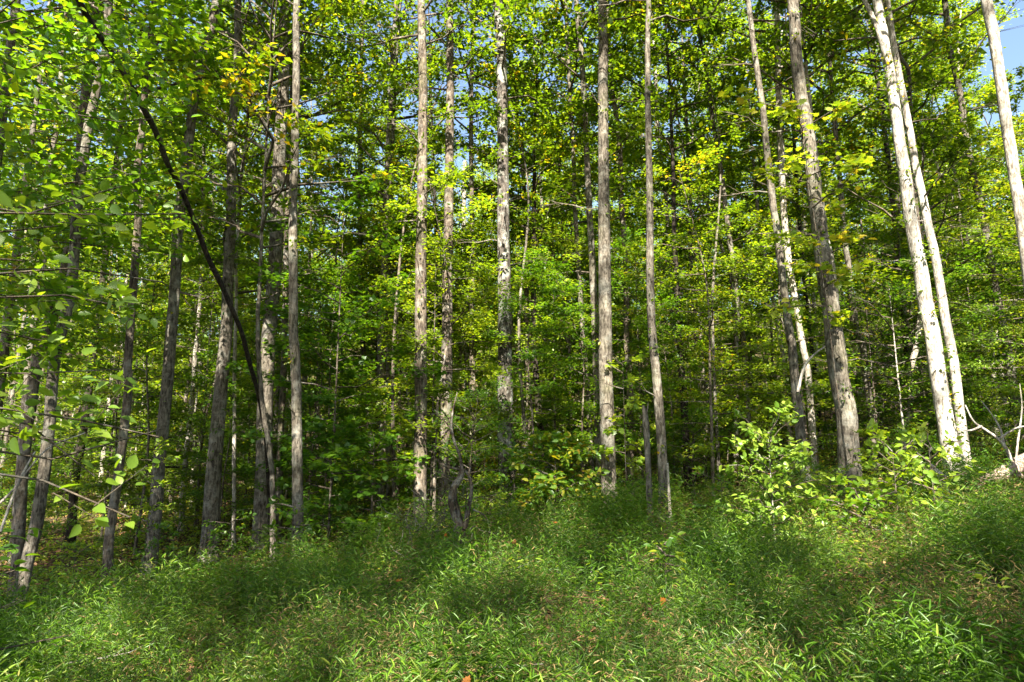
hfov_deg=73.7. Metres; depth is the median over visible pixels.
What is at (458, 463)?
shrub
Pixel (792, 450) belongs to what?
sunlit bush
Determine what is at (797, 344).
tree
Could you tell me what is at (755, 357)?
tree
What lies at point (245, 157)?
tree
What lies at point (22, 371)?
tree
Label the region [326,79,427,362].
tree
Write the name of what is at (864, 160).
young tree
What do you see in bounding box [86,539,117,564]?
shrub
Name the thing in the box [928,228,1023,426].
tree
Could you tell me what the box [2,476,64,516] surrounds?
shrub
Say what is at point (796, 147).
tree
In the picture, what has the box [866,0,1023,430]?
tree
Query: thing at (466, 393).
fine leaved shrub
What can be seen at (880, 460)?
shrub
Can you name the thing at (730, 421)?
shrub
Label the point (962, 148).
tree
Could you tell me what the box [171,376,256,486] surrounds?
tree
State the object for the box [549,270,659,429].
tree
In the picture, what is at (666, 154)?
tree
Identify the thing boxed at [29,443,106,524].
shrub
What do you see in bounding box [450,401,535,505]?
shrub
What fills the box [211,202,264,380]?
tree
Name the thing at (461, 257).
tree
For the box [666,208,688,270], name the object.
tree
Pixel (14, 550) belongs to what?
maple sapling
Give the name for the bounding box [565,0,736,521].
tree
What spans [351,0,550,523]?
tree
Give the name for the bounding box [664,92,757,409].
tree
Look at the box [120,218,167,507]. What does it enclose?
tree
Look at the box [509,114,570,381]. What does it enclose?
tree
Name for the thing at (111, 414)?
tree
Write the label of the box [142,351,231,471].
tree
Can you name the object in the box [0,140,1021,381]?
distant woodland
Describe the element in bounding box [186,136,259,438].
tree
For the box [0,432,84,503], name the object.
dead branch
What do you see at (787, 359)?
tree
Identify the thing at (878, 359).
tree
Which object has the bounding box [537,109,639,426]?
tree
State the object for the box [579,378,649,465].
shrub
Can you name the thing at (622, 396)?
tree
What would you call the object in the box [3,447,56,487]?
shrub
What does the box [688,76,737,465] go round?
tree
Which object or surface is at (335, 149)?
tree
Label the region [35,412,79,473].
shrub
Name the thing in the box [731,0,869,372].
tree
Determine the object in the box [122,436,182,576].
leafy shoot
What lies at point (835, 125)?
tree
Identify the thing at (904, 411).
shrub
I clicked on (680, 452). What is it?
shrub
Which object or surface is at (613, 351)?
tree
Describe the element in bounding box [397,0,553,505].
tree
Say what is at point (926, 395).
shrub
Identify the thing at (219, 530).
seedling
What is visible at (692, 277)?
understory tree
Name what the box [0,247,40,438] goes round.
tree
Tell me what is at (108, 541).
tree
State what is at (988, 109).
tree
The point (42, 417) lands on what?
tree
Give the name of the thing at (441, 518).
brush pile
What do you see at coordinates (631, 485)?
seedling
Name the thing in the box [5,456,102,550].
shrub
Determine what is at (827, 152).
tree
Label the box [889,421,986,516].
heart leaved shrub
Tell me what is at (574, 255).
understory tree
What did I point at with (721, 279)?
tree
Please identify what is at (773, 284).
tree
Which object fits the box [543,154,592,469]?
tree
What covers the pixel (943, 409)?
tree
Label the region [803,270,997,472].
half bare sapling
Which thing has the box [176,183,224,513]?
tree
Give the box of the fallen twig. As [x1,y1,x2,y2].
[67,645,139,663]
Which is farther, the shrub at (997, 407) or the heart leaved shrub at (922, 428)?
the shrub at (997, 407)
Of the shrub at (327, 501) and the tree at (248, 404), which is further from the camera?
the tree at (248, 404)
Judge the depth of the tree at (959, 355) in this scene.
26.45 m
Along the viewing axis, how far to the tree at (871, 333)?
29.02 m
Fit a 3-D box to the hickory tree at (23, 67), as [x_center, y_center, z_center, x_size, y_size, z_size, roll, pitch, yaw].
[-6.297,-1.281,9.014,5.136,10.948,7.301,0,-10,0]
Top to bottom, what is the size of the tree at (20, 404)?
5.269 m
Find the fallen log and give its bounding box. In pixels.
[956,384,1023,494]
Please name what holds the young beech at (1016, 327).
on the ground at (90, 536)
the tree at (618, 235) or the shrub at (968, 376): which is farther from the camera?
the tree at (618, 235)
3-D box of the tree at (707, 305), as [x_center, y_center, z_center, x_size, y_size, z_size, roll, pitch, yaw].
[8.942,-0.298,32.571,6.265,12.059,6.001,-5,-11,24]
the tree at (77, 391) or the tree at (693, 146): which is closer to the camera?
the tree at (693, 146)
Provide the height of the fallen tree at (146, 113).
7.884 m
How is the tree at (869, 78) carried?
on the ground at (90, 536)
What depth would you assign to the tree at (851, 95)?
41.74 m
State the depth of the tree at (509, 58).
21.53 m
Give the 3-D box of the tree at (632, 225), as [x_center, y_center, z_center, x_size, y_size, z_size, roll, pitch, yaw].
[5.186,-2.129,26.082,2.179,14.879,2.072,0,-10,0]
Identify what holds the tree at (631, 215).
on the ground at (90, 536)
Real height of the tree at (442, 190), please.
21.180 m
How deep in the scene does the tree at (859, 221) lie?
23.64 m
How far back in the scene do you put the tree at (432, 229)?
41.22 m
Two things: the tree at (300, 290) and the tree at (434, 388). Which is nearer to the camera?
the tree at (434, 388)
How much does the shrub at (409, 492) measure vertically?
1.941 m
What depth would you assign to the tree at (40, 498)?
10.79 m
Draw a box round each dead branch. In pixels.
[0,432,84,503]
[0,452,34,532]
[106,466,203,499]
[796,346,825,392]
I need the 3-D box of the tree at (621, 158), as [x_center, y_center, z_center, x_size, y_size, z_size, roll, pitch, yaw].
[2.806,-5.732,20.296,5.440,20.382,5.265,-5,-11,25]
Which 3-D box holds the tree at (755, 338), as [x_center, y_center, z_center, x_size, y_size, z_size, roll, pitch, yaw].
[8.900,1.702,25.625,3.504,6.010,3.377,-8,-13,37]
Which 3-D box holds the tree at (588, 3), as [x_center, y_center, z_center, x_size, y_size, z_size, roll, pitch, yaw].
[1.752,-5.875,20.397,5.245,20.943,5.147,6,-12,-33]
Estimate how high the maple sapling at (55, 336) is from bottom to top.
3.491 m
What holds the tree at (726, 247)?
on the ground at (90, 536)
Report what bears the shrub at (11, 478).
on the ground at (90, 536)
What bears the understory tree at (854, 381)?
on the ground at (90, 536)
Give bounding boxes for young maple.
[221,170,447,546]
[271,414,399,550]
[303,424,430,539]
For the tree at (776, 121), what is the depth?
17.89 m
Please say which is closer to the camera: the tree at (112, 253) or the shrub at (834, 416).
the shrub at (834, 416)
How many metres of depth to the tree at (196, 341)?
19.29 m
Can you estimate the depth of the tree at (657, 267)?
60.20 m
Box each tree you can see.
[0,0,150,179]
[0,0,165,563]
[0,0,252,390]
[0,0,252,411]
[0,10,124,498]
[0,25,109,347]
[0,28,72,306]
[0,62,75,327]
[0,167,68,439]
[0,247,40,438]
[0,287,43,473]
[0,323,83,481]
[0,326,74,486]
[0,346,61,498]
[0,354,110,541]
[1,91,108,410]
[1,201,47,404]
[3,387,58,465]
[5,0,157,483]
[7,0,227,549]
[7,4,261,596]
[11,0,233,610]
[25,290,200,538]
[28,86,73,487]
[31,275,212,548]
[37,266,199,509]
[38,343,101,457]
[39,242,125,446]
[53,388,104,464]
[54,238,247,554]
[60,48,193,496]
[60,94,165,479]
[65,209,97,496]
[72,343,167,478]
[74,0,318,576]
[75,0,269,551]
[75,202,128,444]
[81,352,187,485]
[89,0,275,592]
[93,142,161,363]
[94,366,176,455]
[97,193,152,376]
[100,36,307,531]
[107,254,278,536]
[110,0,344,547]
[113,126,198,440]
[114,247,265,468]
[117,132,169,427]
[119,215,188,503]
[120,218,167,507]
[121,165,237,402]
[121,333,255,498]
[126,25,285,505]
[128,0,368,562]
[128,236,289,529]
[128,249,289,507]
[129,362,200,462]
[132,46,269,513]
[136,0,413,562]
[137,261,169,487]
[141,117,223,358]
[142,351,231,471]
[145,3,285,482]
[146,344,279,536]
[148,0,313,332]
[156,0,417,539]
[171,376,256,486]
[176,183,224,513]
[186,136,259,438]
[195,314,319,503]
[201,0,403,551]
[204,0,374,474]
[204,314,290,468]
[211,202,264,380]
[212,254,257,424]
[220,309,382,540]
[227,361,320,478]
[228,391,306,482]
[231,257,391,521]
[237,259,385,510]
[238,11,344,495]
[238,40,383,496]
[238,165,269,311]
[238,223,254,472]
[242,258,412,530]
[254,81,367,498]
[260,195,326,422]
[267,208,342,385]
[275,295,374,467]
[278,0,374,562]
[285,228,333,499]
[288,392,355,466]
[302,0,438,506]
[303,192,489,509]
[306,0,475,489]
[307,0,528,535]
[307,261,414,487]
[309,216,466,455]
[310,0,467,512]
[314,87,377,486]
[315,91,403,516]
[318,175,400,488]
[320,231,467,467]
[320,343,374,427]
[322,0,468,509]
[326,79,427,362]
[328,122,416,424]
[337,158,550,519]
[337,308,428,469]
[344,258,431,430]
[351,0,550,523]
[355,244,497,507]
[357,0,494,485]
[358,113,460,493]
[371,188,443,387]
[382,13,472,514]
[390,188,453,410]
[393,225,538,494]
[395,320,481,467]
[395,369,481,490]
[396,239,520,463]
[396,301,495,465]
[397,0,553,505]
[397,0,597,513]
[405,278,519,481]
[427,156,496,422]
[427,181,587,447]
[428,249,537,476]
[431,0,631,496]
[438,195,593,497]
[442,151,490,387]
[447,246,599,511]
[452,217,477,474]
[454,0,594,486]
[455,204,598,482]
[456,70,510,494]
[456,163,517,395]
[466,159,515,422]
[475,242,578,438]
[477,0,596,467]
[477,164,523,377]
[480,34,556,485]
[480,223,626,490]
[484,0,665,490]
[484,309,541,439]
[485,56,529,487]
[494,99,613,429]
[507,54,639,482]
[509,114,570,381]
[512,211,635,467]
[514,97,594,427]
[515,0,666,494]
[516,264,641,483]
[517,352,576,472]
[520,0,715,514]
[522,150,597,428]
[537,0,694,494]
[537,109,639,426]
[542,259,656,480]
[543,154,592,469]
[544,314,625,467]
[547,227,695,489]
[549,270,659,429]
[556,26,708,465]
[556,269,692,487]
[558,3,686,454]
[560,349,625,440]
[561,0,775,495]
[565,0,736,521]
[565,5,706,441]
[566,155,597,300]
[572,196,636,381]
[579,113,664,449]
[581,229,622,465]
[584,372,638,456]
[585,224,719,451]
[588,0,767,478]
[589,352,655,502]
[594,0,750,475]
[596,119,655,394]
[608,0,797,479]
[613,142,819,500]
[613,155,689,390]
[613,284,758,497]
[614,318,675,444]
[615,282,695,420]
[618,116,666,464]
[620,259,772,485]
[622,111,724,374]
[626,0,808,467]
[630,206,765,417]
[634,304,732,445]
[640,194,684,392]
[642,0,707,482]
[657,137,733,429]
[658,178,682,410]
[660,236,701,424]
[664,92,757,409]
[665,0,747,494]
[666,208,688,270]
[667,0,795,452]
[667,0,849,501]
[675,0,862,473]
[675,206,820,482]
[677,7,836,448]
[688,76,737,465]
[688,356,742,454]
[689,0,937,376]
[698,0,878,447]
[698,326,762,432]
[703,0,864,456]
[704,182,891,462]
[705,167,763,421]
[706,90,772,284]
[706,315,790,443]
[707,224,740,348]
[710,180,864,423]
[711,355,775,443]
[713,0,958,476]
[716,256,806,428]
[717,85,876,486]
[726,0,969,482]
[730,121,792,402]
[730,296,797,403]
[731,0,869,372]
[735,112,775,446]
[740,83,788,444]
[742,141,819,366]
[747,49,841,411]
[757,0,882,267]
[763,308,822,434]
[773,144,803,432]
[777,303,867,449]
[780,260,881,416]
[781,0,989,466]
[781,291,826,383]
[785,0,869,504]
[785,124,835,219]
[785,197,924,468]
[787,0,1005,468]
[787,160,810,303]
[789,229,823,345]
[799,279,941,471]
[801,0,988,448]
[801,169,868,448]
[815,101,885,439]
[815,129,852,250]
[817,269,937,464]
[819,0,982,412]
[819,85,894,372]
[819,265,922,419]
[821,94,1017,450]
[823,224,950,441]
[828,99,897,436]
[836,0,978,425]
[836,0,1023,441]
[836,159,900,406]
[838,49,989,330]
[844,173,875,383]
[845,242,1023,444]
[848,0,935,453]
[854,18,929,413]
[863,245,981,425]
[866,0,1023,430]
[867,234,1007,422]
[868,0,1022,435]
[871,26,939,425]
[872,0,1023,287]
[890,127,949,378]
[890,283,987,392]
[893,65,981,342]
[893,298,993,427]
[894,0,991,437]
[919,14,1023,362]
[919,100,958,254]
[919,161,986,359]
[920,2,1012,332]
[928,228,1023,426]
[950,164,1023,401]
[950,200,1023,361]
[953,205,1023,419]
[956,231,1023,373]
[961,112,1023,400]
[983,146,1020,277]
[984,123,1023,233]
[989,65,1023,188]
[996,255,1023,398]
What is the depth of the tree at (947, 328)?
15.12 m
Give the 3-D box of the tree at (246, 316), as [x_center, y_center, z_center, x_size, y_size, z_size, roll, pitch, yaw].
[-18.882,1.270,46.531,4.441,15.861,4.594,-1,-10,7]
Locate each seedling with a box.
[42,539,102,598]
[128,522,190,583]
[199,511,256,566]
[467,487,519,524]
[605,476,657,514]
[690,465,742,524]
[801,461,859,517]
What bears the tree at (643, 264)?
on the ground at (90, 536)
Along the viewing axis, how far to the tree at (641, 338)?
35.03 m
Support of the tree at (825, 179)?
on the ground at (90, 536)
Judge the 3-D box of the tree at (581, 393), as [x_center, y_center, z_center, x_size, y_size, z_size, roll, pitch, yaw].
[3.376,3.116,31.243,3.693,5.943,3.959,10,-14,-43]
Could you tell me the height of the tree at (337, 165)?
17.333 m
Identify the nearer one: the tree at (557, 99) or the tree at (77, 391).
the tree at (557, 99)
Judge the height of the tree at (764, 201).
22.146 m
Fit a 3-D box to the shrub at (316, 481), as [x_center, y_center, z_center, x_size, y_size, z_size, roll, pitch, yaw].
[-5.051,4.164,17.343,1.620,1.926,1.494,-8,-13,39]
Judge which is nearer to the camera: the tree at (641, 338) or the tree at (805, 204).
the tree at (641, 338)
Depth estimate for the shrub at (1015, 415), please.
15.33 m
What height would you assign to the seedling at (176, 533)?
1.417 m
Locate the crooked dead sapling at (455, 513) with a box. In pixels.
[425,392,488,560]
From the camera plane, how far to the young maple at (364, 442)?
14.38 m
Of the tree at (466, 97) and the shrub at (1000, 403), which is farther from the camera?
the tree at (466, 97)
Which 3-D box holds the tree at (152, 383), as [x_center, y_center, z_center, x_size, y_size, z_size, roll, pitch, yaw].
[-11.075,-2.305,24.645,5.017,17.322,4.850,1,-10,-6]
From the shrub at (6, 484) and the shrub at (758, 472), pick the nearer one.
the shrub at (758, 472)
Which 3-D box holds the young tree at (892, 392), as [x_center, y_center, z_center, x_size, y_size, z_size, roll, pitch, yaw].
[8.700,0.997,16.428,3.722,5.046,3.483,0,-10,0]
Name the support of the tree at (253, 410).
on the ground at (90, 536)
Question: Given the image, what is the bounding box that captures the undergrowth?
[0,406,1023,678]
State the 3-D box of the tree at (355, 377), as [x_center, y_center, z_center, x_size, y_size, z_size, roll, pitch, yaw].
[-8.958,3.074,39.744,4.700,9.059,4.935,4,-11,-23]
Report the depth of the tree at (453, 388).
27.58 m
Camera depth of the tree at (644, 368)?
27.41 m
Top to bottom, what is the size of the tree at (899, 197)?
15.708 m
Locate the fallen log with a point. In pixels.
(1014, 463)
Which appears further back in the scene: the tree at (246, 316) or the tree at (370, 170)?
the tree at (246, 316)
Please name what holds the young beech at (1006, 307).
on the ground at (90, 536)
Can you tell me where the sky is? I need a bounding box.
[0,0,1023,340]
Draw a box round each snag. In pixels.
[642,404,653,526]
[666,463,671,522]
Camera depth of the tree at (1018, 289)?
18.57 m
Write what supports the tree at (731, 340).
on the ground at (90, 536)
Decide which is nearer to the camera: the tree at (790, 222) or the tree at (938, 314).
the tree at (938, 314)
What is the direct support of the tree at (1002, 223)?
on the ground at (90, 536)
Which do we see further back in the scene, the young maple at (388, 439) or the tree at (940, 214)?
the tree at (940, 214)
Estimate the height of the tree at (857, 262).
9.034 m
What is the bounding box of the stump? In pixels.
[929,464,958,507]
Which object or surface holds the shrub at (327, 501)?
on the ground at (90, 536)
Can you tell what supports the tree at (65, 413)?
on the ground at (90, 536)
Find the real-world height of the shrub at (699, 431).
2.708 m
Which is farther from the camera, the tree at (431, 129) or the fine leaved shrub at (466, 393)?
the tree at (431, 129)
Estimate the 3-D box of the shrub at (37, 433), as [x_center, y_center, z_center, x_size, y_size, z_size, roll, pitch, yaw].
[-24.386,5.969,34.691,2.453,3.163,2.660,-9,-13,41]
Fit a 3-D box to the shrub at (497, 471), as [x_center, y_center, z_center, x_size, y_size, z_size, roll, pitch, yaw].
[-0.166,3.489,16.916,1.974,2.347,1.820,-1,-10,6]
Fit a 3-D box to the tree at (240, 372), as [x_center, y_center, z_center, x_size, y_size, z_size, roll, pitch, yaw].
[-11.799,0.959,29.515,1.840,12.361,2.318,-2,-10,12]
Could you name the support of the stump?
on the ground at (90, 536)
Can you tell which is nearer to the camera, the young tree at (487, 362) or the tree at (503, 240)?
the tree at (503, 240)
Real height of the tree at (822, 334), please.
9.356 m
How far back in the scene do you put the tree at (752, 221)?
55.73 m
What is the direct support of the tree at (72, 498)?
on the ground at (90, 536)
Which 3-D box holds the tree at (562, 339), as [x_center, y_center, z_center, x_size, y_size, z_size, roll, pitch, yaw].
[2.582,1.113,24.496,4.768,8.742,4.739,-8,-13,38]
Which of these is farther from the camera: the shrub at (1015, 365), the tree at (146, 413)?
the tree at (146, 413)
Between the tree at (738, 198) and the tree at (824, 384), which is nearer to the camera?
the tree at (824, 384)
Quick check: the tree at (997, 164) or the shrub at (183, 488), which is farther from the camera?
the tree at (997, 164)
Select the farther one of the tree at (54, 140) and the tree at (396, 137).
the tree at (396, 137)
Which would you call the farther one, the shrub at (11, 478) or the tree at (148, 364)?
the tree at (148, 364)
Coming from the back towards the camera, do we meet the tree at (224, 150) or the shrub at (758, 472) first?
the tree at (224, 150)
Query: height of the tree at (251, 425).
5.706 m
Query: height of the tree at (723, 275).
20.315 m
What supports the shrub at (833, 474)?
on the ground at (90, 536)
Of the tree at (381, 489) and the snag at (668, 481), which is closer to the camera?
the snag at (668, 481)
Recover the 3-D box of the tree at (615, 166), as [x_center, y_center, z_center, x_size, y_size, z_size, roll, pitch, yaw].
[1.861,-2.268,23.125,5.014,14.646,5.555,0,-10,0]
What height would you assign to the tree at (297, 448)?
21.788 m
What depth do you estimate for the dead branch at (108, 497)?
16.86 m
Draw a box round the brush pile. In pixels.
[377,488,498,553]
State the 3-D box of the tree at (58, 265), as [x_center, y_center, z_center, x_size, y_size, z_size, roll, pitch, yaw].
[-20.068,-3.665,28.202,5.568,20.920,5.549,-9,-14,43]
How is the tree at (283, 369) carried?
on the ground at (90, 536)
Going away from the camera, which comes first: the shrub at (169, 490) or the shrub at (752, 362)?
the shrub at (169, 490)
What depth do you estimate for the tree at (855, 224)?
47.04 m
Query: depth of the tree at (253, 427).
32.70 m
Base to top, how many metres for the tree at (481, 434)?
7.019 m
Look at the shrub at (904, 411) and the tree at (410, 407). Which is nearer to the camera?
the tree at (410, 407)
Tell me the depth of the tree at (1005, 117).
11.88 m
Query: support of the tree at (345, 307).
on the ground at (90, 536)
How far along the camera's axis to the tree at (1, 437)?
26.10 m
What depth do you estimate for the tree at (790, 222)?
34.65 m
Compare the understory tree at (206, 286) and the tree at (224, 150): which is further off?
the tree at (224, 150)
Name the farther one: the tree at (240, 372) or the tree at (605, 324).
the tree at (240, 372)
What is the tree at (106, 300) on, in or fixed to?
on the ground at (90, 536)
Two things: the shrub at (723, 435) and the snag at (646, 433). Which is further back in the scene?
the shrub at (723, 435)
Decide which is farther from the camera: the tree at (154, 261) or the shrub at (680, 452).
the tree at (154, 261)
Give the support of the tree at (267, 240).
on the ground at (90, 536)
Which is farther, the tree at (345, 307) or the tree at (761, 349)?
the tree at (761, 349)
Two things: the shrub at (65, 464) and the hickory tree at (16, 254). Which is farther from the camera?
the shrub at (65, 464)
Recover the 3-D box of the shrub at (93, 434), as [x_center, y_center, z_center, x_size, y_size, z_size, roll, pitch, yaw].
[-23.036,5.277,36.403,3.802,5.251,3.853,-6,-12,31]
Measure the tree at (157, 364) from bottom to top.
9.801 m
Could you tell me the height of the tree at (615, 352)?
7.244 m
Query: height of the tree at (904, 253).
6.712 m
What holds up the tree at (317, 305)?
on the ground at (90, 536)
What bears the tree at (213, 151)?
on the ground at (90, 536)
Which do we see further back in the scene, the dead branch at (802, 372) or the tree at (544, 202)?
the tree at (544, 202)
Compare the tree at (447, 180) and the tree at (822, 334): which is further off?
the tree at (822, 334)
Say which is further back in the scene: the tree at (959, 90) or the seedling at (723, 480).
the tree at (959, 90)
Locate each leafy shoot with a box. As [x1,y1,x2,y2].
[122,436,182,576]
[262,494,322,556]
[487,425,531,505]
[642,531,689,616]
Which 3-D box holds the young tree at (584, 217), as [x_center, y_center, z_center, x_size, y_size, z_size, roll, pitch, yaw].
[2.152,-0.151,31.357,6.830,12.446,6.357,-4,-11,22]
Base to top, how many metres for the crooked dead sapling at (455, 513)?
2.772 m
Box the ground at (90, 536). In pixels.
[0,298,1023,681]
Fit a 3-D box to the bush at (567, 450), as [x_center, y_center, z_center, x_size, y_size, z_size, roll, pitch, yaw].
[0.917,2.917,14.052,2.234,2.214,2.227,0,-10,0]
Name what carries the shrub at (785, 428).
on the ground at (90, 536)
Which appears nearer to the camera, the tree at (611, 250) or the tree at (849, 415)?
the tree at (849, 415)
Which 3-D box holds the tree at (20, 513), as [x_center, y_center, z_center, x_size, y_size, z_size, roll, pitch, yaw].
[-8.419,-5.307,13.469,6.589,19.977,6.439,0,-10,0]
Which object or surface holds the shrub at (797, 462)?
on the ground at (90, 536)
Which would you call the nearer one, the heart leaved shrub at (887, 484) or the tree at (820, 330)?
the heart leaved shrub at (887, 484)
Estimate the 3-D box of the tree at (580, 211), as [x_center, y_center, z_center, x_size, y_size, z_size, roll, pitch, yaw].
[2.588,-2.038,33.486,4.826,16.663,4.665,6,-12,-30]
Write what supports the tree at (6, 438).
on the ground at (90, 536)
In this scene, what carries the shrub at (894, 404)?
on the ground at (90, 536)
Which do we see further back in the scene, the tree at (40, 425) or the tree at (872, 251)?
the tree at (872, 251)
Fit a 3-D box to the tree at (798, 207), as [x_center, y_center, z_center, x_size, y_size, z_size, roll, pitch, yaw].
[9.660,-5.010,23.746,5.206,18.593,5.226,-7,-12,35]
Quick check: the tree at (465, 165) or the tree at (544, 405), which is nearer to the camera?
the tree at (544, 405)
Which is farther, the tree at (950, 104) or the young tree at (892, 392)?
the tree at (950, 104)
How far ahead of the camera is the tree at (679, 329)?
17.44 m
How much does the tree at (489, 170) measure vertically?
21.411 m
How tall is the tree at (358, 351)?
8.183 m
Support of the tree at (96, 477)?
on the ground at (90, 536)
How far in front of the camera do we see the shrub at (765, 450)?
16.40 m
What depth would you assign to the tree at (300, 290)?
50.50 m
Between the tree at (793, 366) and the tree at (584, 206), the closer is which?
the tree at (793, 366)
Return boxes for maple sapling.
[0,175,196,537]
[0,527,84,654]
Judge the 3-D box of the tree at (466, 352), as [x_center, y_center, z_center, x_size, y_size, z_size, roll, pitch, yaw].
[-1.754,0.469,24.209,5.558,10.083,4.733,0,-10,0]
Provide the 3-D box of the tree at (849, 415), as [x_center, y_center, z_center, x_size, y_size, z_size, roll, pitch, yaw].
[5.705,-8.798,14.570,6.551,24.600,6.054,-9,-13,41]
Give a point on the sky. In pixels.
(1013, 39)
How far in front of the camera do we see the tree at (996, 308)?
16.47 m
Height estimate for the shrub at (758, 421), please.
3.220 m
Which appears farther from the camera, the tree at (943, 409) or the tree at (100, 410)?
the tree at (100, 410)
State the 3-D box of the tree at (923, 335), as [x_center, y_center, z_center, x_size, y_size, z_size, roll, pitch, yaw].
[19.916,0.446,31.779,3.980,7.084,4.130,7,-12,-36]
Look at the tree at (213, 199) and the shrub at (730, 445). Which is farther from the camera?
the tree at (213, 199)
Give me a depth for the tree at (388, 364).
21.84 m
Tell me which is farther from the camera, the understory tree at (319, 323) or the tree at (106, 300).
the tree at (106, 300)
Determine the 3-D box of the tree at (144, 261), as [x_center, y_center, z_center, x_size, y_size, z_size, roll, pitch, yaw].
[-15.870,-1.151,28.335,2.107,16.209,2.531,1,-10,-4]
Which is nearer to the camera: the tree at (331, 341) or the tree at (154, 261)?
the tree at (331, 341)
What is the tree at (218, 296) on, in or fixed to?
on the ground at (90, 536)
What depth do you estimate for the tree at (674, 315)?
33.12 m
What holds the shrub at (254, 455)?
on the ground at (90, 536)
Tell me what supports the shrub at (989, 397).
on the ground at (90, 536)
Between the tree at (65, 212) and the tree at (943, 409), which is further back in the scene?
the tree at (65, 212)
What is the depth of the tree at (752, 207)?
33.17 m
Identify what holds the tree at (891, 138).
on the ground at (90, 536)
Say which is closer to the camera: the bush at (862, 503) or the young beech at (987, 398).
the bush at (862, 503)
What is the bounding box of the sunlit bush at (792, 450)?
[713,397,834,552]
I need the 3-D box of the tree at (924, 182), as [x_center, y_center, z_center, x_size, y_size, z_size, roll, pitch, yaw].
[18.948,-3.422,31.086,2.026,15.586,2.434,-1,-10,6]
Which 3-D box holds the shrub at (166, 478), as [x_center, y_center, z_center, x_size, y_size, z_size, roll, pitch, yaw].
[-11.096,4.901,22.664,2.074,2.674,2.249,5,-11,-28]
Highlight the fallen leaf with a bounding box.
[462,675,470,681]
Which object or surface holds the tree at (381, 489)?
on the ground at (90, 536)
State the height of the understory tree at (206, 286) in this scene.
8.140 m
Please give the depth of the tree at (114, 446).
16.45 m
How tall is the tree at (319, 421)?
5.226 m
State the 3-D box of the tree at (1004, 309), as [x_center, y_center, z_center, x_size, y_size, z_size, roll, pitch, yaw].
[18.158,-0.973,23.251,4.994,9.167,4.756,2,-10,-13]
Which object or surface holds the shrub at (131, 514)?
on the ground at (90, 536)
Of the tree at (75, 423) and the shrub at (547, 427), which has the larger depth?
the tree at (75, 423)
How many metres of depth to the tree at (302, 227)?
30.09 m
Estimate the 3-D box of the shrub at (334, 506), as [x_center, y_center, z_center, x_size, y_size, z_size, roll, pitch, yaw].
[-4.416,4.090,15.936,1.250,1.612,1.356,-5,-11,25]
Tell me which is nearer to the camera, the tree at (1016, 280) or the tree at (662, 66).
the tree at (1016, 280)
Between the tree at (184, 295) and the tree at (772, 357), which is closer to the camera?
the tree at (772, 357)
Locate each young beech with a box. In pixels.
[827,284,1023,461]
[853,123,1023,432]
[870,215,1023,448]
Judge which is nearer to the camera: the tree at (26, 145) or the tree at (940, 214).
the tree at (940, 214)
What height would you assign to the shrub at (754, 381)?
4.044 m
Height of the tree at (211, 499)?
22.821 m
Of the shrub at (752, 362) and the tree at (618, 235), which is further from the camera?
the tree at (618, 235)
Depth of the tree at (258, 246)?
67.41 m
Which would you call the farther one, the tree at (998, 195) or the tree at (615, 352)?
the tree at (998, 195)
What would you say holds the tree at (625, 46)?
on the ground at (90, 536)
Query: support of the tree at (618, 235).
on the ground at (90, 536)
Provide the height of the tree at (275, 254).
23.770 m
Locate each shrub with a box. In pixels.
[0,449,15,503]
[0,450,52,527]
[0,485,48,544]
[0,520,56,583]
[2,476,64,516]
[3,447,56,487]
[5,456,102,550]
[13,432,58,475]
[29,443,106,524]
[32,446,96,493]
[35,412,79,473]
[55,395,114,473]
[56,539,102,587]
[78,530,129,575]
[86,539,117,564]
[88,458,136,506]
[96,422,137,475]
[101,431,183,511]
[106,476,176,543]
[133,469,201,546]
[147,460,203,522]
[165,451,203,512]
[177,436,254,531]
[186,457,254,525]
[231,405,320,508]
[245,525,280,557]
[251,443,325,499]
[283,471,344,524]
[283,486,360,551]
[285,470,323,496]
[303,482,355,537]
[307,468,343,497]
[308,450,383,518]
[382,458,437,507]
[418,379,513,519]
[428,433,467,479]
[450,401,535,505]
[464,434,544,508]
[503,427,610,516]
[531,398,593,489]
[564,472,600,503]
[568,390,626,472]
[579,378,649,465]
[616,455,640,496]
[619,421,689,495]
[636,402,745,493]
[654,429,709,482]
[688,385,761,481]
[688,412,732,455]
[691,389,780,485]
[692,476,729,512]
[716,344,781,408]
[726,374,778,412]
[739,372,836,481]
[740,467,768,493]
[750,372,829,452]
[762,446,811,487]
[767,450,825,503]
[773,396,806,444]
[783,370,863,448]
[785,387,859,440]
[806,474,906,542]
[826,465,837,491]
[831,385,903,444]
[844,418,955,523]
[860,441,890,475]
[865,375,953,468]
[877,364,986,448]
[878,366,936,429]
[879,452,919,482]
[880,427,947,491]
[888,422,926,464]
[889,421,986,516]
[925,336,1023,446]
[933,364,1023,442]
[966,415,1011,460]
[970,403,1023,465]
[981,377,1023,439]
[986,390,1023,449]
[1004,363,1023,411]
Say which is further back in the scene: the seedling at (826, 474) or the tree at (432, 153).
the tree at (432, 153)
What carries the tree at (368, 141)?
on the ground at (90, 536)
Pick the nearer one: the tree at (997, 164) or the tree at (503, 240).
the tree at (503, 240)
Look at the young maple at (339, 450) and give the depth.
12.92 m
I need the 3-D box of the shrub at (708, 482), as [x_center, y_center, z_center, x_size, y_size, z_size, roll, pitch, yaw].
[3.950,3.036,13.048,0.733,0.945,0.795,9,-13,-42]
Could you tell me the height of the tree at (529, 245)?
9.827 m

